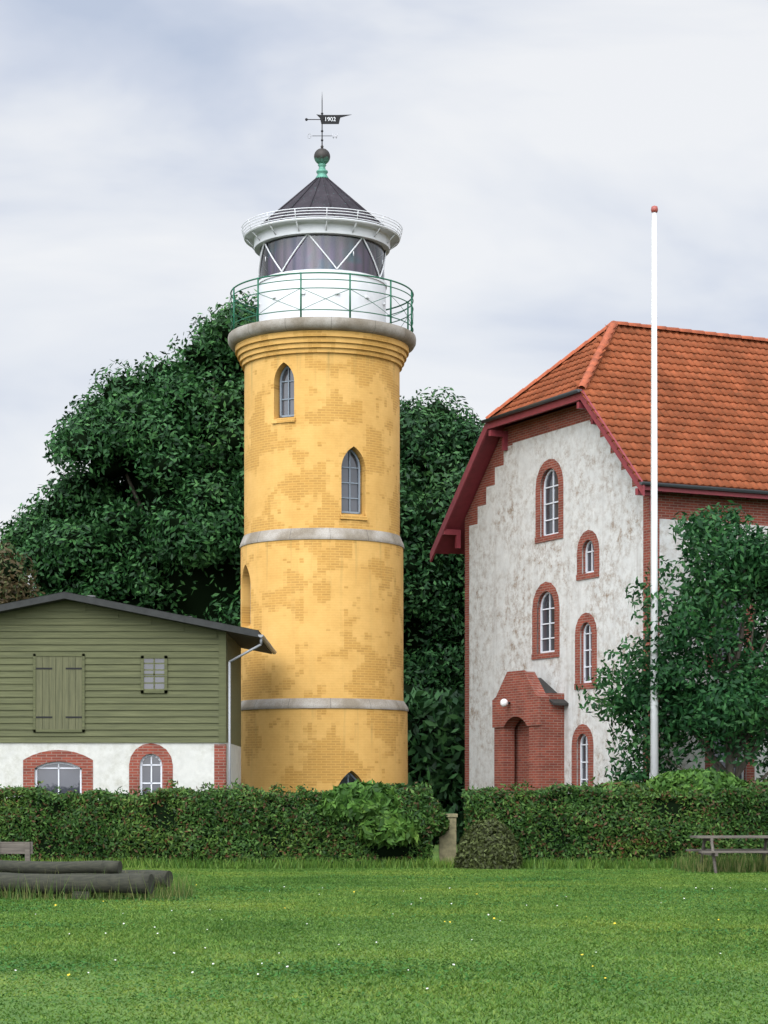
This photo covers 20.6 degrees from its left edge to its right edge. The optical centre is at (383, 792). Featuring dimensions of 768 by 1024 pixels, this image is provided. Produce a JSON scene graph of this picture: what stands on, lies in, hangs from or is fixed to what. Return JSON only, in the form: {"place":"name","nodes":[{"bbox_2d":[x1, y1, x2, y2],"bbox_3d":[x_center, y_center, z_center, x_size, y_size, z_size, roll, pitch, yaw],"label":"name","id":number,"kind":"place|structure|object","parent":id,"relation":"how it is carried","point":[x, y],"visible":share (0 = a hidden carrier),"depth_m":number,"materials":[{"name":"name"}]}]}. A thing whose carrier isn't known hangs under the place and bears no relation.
{"place":"outdoors","nodes":[
{"label":"outdoors","id":0,"kind":"place"},
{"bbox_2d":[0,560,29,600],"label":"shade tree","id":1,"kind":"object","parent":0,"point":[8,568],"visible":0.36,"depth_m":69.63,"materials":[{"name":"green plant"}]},
{"bbox_2d":[0,842,767,1023],"bbox_3d":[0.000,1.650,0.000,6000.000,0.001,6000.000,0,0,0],"label":"ground","id":2,"kind":"structure","parent":0,"point":[435,853],"depth_m":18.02,"materials":[{"name":"green plant"}]},
{"bbox_2d":[0,842,32,860],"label":"bench","id":3,"kind":"object","parent":2,"relation":"on","point":[26,848],"visible":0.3,"depth_m":35.18,"materials":[{"name":"grey wood"}]},
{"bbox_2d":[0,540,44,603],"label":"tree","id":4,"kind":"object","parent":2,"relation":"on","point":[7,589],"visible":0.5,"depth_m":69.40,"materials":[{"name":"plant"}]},
{"bbox_2d":[0,866,198,901],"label":"tall grass","id":5,"kind":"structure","parent":2,"relation":"on","point":[178,892],"depth_m":32.39,"materials":[{"name":"green plant"}]},
{"bbox_2d":[72,886,162,899],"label":"log supports","id":6,"kind":"object","parent":2,"relation":"on","point":[76,894],"visible":0.21,"depth_m":32.30,"materials":[{"name":"brown wood"}]},
{"bbox_2d":[0,873,154,893],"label":"log beam","id":7,"kind":"structure","parent":6,"relation":"on","point":[105,882],"depth_m":32.34,"materials":[{"name":"grey wood"}]},
{"bbox_2d":[0,870,172,886],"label":"log beam","id":8,"kind":"structure","parent":6,"relation":"on","point":[164,874],"depth_m":33.01,"materials":[{"name":"grey wood"}]},
{"bbox_2d":[0,860,121,873],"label":"log","id":9,"kind":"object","parent":8,"relation":"on","point":[60,867],"depth_m":33.08,"materials":[{"name":"grey wood"}]},
{"bbox_2d":[0,743,240,796],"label":"house ground floor","id":10,"kind":"structure","parent":2,"relation":"on","point":[193,765],"depth_m":50.00,"materials":[{"name":"paint"}]},
{"bbox_2d":[23,743,172,795],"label":"brick window surrounds","id":11,"kind":"object","parent":10,"relation":"attached to","point":[34,761],"visible":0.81,"depth_m":49.99,"materials":[{"name":"red brick"}]},
{"bbox_2d":[35,754,161,794],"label":"arched windows","id":12,"kind":"structure","parent":10,"relation":"in","point":[64,776],"depth_m":50.12,"materials":[{"name":"white wood"}]},
{"bbox_2d":[0,600,240,746],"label":"boat house boards","id":13,"kind":"object","parent":10,"relation":"on","point":[189,706],"visible":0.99,"depth_m":49.98,"materials":[{"name":"green wood"}]},
{"bbox_2d":[33,654,84,731],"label":"wooden shutters","id":14,"kind":"object","parent":13,"relation":"attached to","point":[59,691],"visible":1,"depth_m":49.95,"materials":[{"name":"wood"}]},
{"bbox_2d":[0,591,271,653],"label":"roof","id":15,"kind":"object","parent":13,"relation":"on","point":[245,638],"visible":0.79,"depth_m":49.55,"materials":[{"name":"grey"}]},
{"bbox_2d":[228,635,276,789],"bbox_3d":[-3.255,-1.023,52.625,0.850,5.346,6.150,0,0,0],"label":"drainpipe","id":16,"kind":"object","parent":15,"relation":"attached to","point":[267,643],"visible":0.93,"depth_m":49.88,"materials":[{"name":"grey metal"}]},
{"bbox_2d":[141,656,166,692],"bbox_3d":[-5.438,-2.784,49.958,0.625,0.886,0.045,0,0,0],"label":"window frame","id":17,"kind":"object","parent":13,"relation":"attached to","point":[153,674],"visible":1,"depth_m":49.94,"materials":[{"name":"wood"}]},
{"bbox_2d":[144,659,163,688],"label":"window panes","id":18,"kind":"structure","parent":17,"relation":"in","point":[150,679],"depth_m":49.97,"materials":[{"name":"grey glass"}]},
{"bbox_2d":[214,744,226,789],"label":"house quoins","id":19,"kind":"object","parent":10,"relation":"attached to","point":[220,765],"visible":0.36,"depth_m":50.00,"materials":[{"name":"red brick"}]},
{"bbox_2d":[2,306,256,625],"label":"leaves","id":20,"kind":"object","parent":2,"relation":"on","point":[198,600],"visible":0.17,"depth_m":73.77,"materials":[{"name":"green plant"}]},
{"bbox_2d":[0,289,420,626],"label":"tree","id":21,"kind":"object","parent":2,"relation":"on","point":[86,516],"depth_m":72.93,"materials":[{"name":"green plant"}]},
{"bbox_2d":[0,778,437,866],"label":"hedge","id":22,"kind":"object","parent":2,"relation":"on","point":[108,800],"depth_m":46.01,"materials":[{"name":"green plant"}]},
{"bbox_2d":[235,330,408,794],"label":"lighthouse tower","id":23,"kind":"structure","parent":2,"relation":"on","point":[324,617],"depth_m":56.06,"materials":[{"name":"yellow paint"}]},
{"bbox_2d":[250,365,359,784],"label":"tower windows","id":24,"kind":"structure","parent":23,"relation":"in","point":[350,485],"depth_m":56.36,"materials":[{"name":"grey glass"}]},
{"bbox_2d":[245,417,367,628],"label":"window sills","id":25,"kind":"structure","parent":23,"relation":"attached to","point":[342,515],"depth_m":56.09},
{"bbox_2d":[228,317,415,711],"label":"stone bands","id":26,"kind":"object","parent":23,"relation":"attached to","point":[246,331],"visible":0.48,"depth_m":55.94,"materials":[{"name":"grey stone"}]},
{"bbox_2d":[244,217,399,321],"bbox_3d":[-1.700,-13.875,58.000,4.300,2.790,4.300,0,0,0],"label":"lantern drum","id":27,"kind":"object","parent":23,"relation":"on","point":[264,232],"visible":0.67,"depth_m":56.46,"materials":[{"name":"white metal"}]},
{"bbox_2d":[241,207,402,249],"bbox_3d":[-1.700,-15.186,58.000,4.424,0.535,4.424,0,0,0],"label":"gallery railing","id":28,"kind":"object","parent":27,"relation":"attached to","point":[326,216],"visible":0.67,"depth_m":56.20,"materials":[{"name":"white metal"}]},
{"bbox_2d":[258,234,385,279],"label":"lattice glazing bars","id":29,"kind":"object","parent":27,"relation":"attached to","point":[332,263],"visible":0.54,"depth_m":56.65,"materials":[{"name":"white metal"}]},
{"bbox_2d":[260,247,383,279],"bbox_3d":[-1.700,-14.440,58.000,3.420,1.020,3.420,0,0,0],"label":"lantern glass","id":30,"kind":"object","parent":27,"relation":"in","point":[264,268],"visible":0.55,"depth_m":58.56,"materials":[{"name":"grey glass"}]},
{"bbox_2d":[261,234,382,255],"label":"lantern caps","id":31,"kind":"object","parent":27,"relation":"attached to","point":[379,248],"visible":0.18,"depth_m":57.59,"materials":[{"name":"metal"}]},
{"bbox_2d":[268,234,375,275],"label":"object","id":32,"kind":"object","parent":27,"relation":"attached to","point":[309,254],"visible":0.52,"depth_m":56.74,"materials":[{"name":"grey glass"}]},
{"bbox_2d":[266,178,380,224],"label":"lantern roof","id":33,"kind":"structure","parent":27,"relation":"on","point":[320,199],"depth_m":56.92,"materials":[{"name":"black metal"}]},
{"bbox_2d":[260,177,383,225],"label":"roof ribs","id":34,"kind":"object","parent":33,"relation":"attached to","point":[353,200],"visible":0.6,"depth_m":57.34,"materials":[{"name":"metal"}]},
{"bbox_2d":[314,145,329,177],"bbox_3d":[-1.700,-17.290,58.000,0.450,0.960,0.450,0,0,0],"label":"finial","id":35,"kind":"object","parent":33,"relation":"on","point":[321,156],"visible":1,"depth_m":57.87,"materials":[{"name":"metal"}]},
{"bbox_2d":[305,100,348,144],"bbox_3d":[-1.525,-18.490,58.000,1.290,1.480,0.080,0,0,0],"label":"weather vane","id":36,"kind":"object","parent":35,"relation":"on","point":[335,121],"visible":1,"depth_m":57.99,"materials":[{"name":"black metal"}]},
{"bbox_2d":[230,272,413,331],"bbox_3d":[-1.700,-13.075,58.000,5.042,1.190,5.042,0,0,0],"label":"gallery railing","id":37,"kind":"object","parent":23,"relation":"on","point":[257,314],"visible":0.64,"depth_m":56.10,"materials":[{"name":"green"}]},
{"bbox_2d":[15,886,720,988],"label":"clover flowers","id":38,"kind":"object","parent":2,"relation":"on","point":[339,944],"visible":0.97,"depth_m":22.19,"materials":[{"name":"white plant"}]},
{"bbox_2d":[5,855,761,868],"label":"grass","id":39,"kind":"structure","parent":2,"relation":"on","point":[426,864],"depth_m":45.46,"materials":[{"name":"green plant"}]},
{"bbox_2d":[346,783,450,861],"bbox_3d":[0.191,0.702,46.451,2.560,1.830,1.682,0,0,0],"label":"hedge bush","id":40,"kind":"object","parent":2,"relation":"on","point":[440,821],"depth_m":45.97,"materials":[{"name":"green plant"}]},
{"bbox_2d":[315,778,406,822],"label":"hazel shoots","id":41,"kind":"object","parent":40,"relation":"attached to","point":[348,801],"visible":0.98,"depth_m":45.68,"materials":[{"name":"green plant"}]},
{"bbox_2d":[357,805,420,849],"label":"hazel shoot leaves","id":42,"kind":"object","parent":40,"relation":"attached to","point":[396,821],"visible":1,"depth_m":45.54,"materials":[{"name":"green plant"}]},
{"bbox_2d":[403,683,464,844],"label":"shrub","id":43,"kind":"object","parent":2,"relation":"on","point":[407,688],"visible":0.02,"depth_m":66.52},
{"bbox_2d":[400,386,484,690],"bbox_3d":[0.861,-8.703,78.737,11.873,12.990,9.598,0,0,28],"label":"tree","id":44,"kind":"object","parent":2,"relation":"on","point":[453,442],"visible":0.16,"depth_m":76.06,"materials":[{"name":"green plant"}]},
{"bbox_2d":[439,814,457,863],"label":"gate pillar","id":45,"kind":"structure","parent":2,"relation":"on","point":[447,844],"depth_m":46.60,"materials":[{"name":"stone"}]},
{"bbox_2d":[454,818,521,868],"bbox_3d":[2.245,1.517,45.504,1.528,1.939,1.334,0,0,0],"label":"round bush","id":46,"kind":"object","parent":2,"relation":"on","point":[502,837],"depth_m":45.10,"materials":[{"name":"green plant"}]},
{"bbox_2d":[461,777,767,867],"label":"hedge","id":47,"kind":"object","parent":2,"relation":"on","point":[585,792],"depth_m":46.01,"materials":[{"name":"green plant"}]},
{"bbox_2d":[592,779,654,799],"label":"hedge shrub leaves","id":48,"kind":"object","parent":47,"relation":"on","point":[610,787],"visible":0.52,"depth_m":46.40,"materials":[{"name":"green plant"}]},
{"bbox_2d":[643,767,749,800],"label":"shrub leaves","id":49,"kind":"object","parent":47,"relation":"on","point":[696,778],"visible":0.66,"depth_m":46.32,"materials":[{"name":"green plant"}]},
{"bbox_2d":[743,777,767,788],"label":"hedge shrub leaves","id":50,"kind":"object","parent":47,"relation":"on","point":[755,784],"visible":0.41,"depth_m":46.52,"materials":[{"name":"green plant"}]},
{"bbox_2d":[465,405,767,789],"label":"brick house body","id":51,"kind":"object","parent":2,"relation":"on","point":[671,505],"visible":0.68,"depth_m":55.11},
{"bbox_2d":[494,672,549,791],"bbox_3d":[3.680,-0.775,56.474,0.320,4.850,2.440,0,0,-26],"label":"house porch","id":52,"kind":"object","parent":51,"relation":"attached to","point":[539,756],"visible":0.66,"depth_m":55.73,"materials":[{"name":"red brick"}]},
{"bbox_2d":[492,670,540,727],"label":"porch gable","id":53,"kind":"structure","parent":52,"relation":"attached to","point":[517,691],"depth_m":56.27,"materials":[{"name":"red brick"}]},
{"bbox_2d":[500,699,507,706],"bbox_3d":[3.216,-2.390,56.559,0.220,0.220,0.220,0,0,-26],"label":"globe lamp","id":54,"kind":"object","parent":53,"relation":"attached to","point":[503,702],"visible":1,"depth_m":56.48,"materials":[{"name":"white glass"}]},
{"bbox_2d":[514,693,563,790],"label":"porch side walls","id":55,"kind":"structure","parent":52,"relation":"attached to","point":[521,751],"depth_m":55.61,"materials":[{"name":"red brick"}]},
{"bbox_2d":[538,678,568,705],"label":"porch roof","id":56,"kind":"structure","parent":52,"relation":"on","point":[547,688],"depth_m":55.87,"materials":[{"name":"grey metal"}]},
{"bbox_2d":[469,420,642,793],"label":"gable wall","id":57,"kind":"structure","parent":51,"relation":"attached to","point":[513,566],"depth_m":55.86,"materials":[{"name":"white paint"}]},
{"bbox_2d":[449,327,755,553],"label":"house roof","id":58,"kind":"structure","parent":51,"relation":"on","point":[454,550],"depth_m":60.33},
{"bbox_2d":[430,388,767,561],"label":"house barge boards","id":59,"kind":"object","parent":58,"relation":"attached to","point":[491,434],"visible":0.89,"depth_m":58.36,"materials":[{"name":"red wood"}]},
{"bbox_2d":[481,389,767,493],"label":"house gutters","id":60,"kind":"object","parent":58,"relation":"attached to","point":[569,393],"visible":1,"depth_m":52.77,"materials":[{"name":"red metal"}]},
{"bbox_2d":[489,325,767,490],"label":"house roof tiles","id":61,"kind":"object","parent":58,"relation":"on","point":[712,411],"visible":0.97,"depth_m":55.13,"materials":[{"name":"orange tile"}]},
{"bbox_2d":[485,321,767,418],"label":"roof ridge tiles","id":62,"kind":"object","parent":61,"relation":"on","point":[604,341],"visible":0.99,"depth_m":57.54,"materials":[{"name":"orange tile"}]},
{"bbox_2d":[540,469,743,785],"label":"house windows","id":63,"kind":"structure","parent":51,"relation":"in","point":[550,528],"depth_m":56.37,"materials":[{"name":"white wood"}]},
{"bbox_2d":[531,459,754,785],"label":"window surrounds","id":64,"kind":"object","parent":51,"relation":"attached to","point":[584,617],"visible":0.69,"depth_m":55.12,"materials":[{"name":"red brick"}]},
{"bbox_2d":[659,519,767,781],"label":"side wall","id":65,"kind":"structure","parent":51,"relation":"attached to","point":[667,549],"depth_m":52.33,"materials":[{"name":"white paint"}]},
{"bbox_2d":[651,212,657,778],"bbox_3d":[6.275,-5.900,49.000,0.200,15.100,0.200,0,0,0],"label":"flagpole","id":66,"kind":"object","parent":2,"relation":"on","point":[654,617],"visible":0.66,"depth_m":48.94,"materials":[{"name":"white metal"}]},
{"bbox_2d":[650,251,651,776],"bbox_3d":[6.193,-6.800,48.970,0.047,12.900,0.012,0,0,0],"label":"flagpole","id":67,"kind":"object","parent":66,"relation":"attached to","point":[651,441],"visible":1,"depth_m":48.97,"materials":[{"name":"white metal"}]},
{"bbox_2d":[651,205,657,211],"bbox_3d":[6.275,-13.520,49.000,0.170,0.180,0.170,0,0,0],"label":"flagpole cap","id":68,"kind":"object","parent":66,"relation":"on","point":[654,208],"visible":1,"depth_m":48.94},
{"bbox_2d":[576,500,767,783],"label":"ash tree","id":69,"kind":"object","parent":2,"relation":"on","point":[735,558],"depth_m":49.12,"materials":[{"name":"green plant"}]},
{"bbox_2d":[671,850,767,872],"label":"tall grass","id":70,"kind":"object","parent":2,"relation":"on","point":[736,864],"visible":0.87,"depth_m":43.58,"materials":[{"name":"green plant"}]},
{"bbox_2d":[686,835,767,872],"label":"picnic table","id":71,"kind":"object","parent":2,"relation":"on","point":[712,852],"visible":0.94,"depth_m":43.05,"materials":[{"name":"grey wood"}]},
{"bbox_2d":[0,0,767,587],"label":"sky","id":72,"kind":"structure","parent":0,"point":[522,152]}
]}

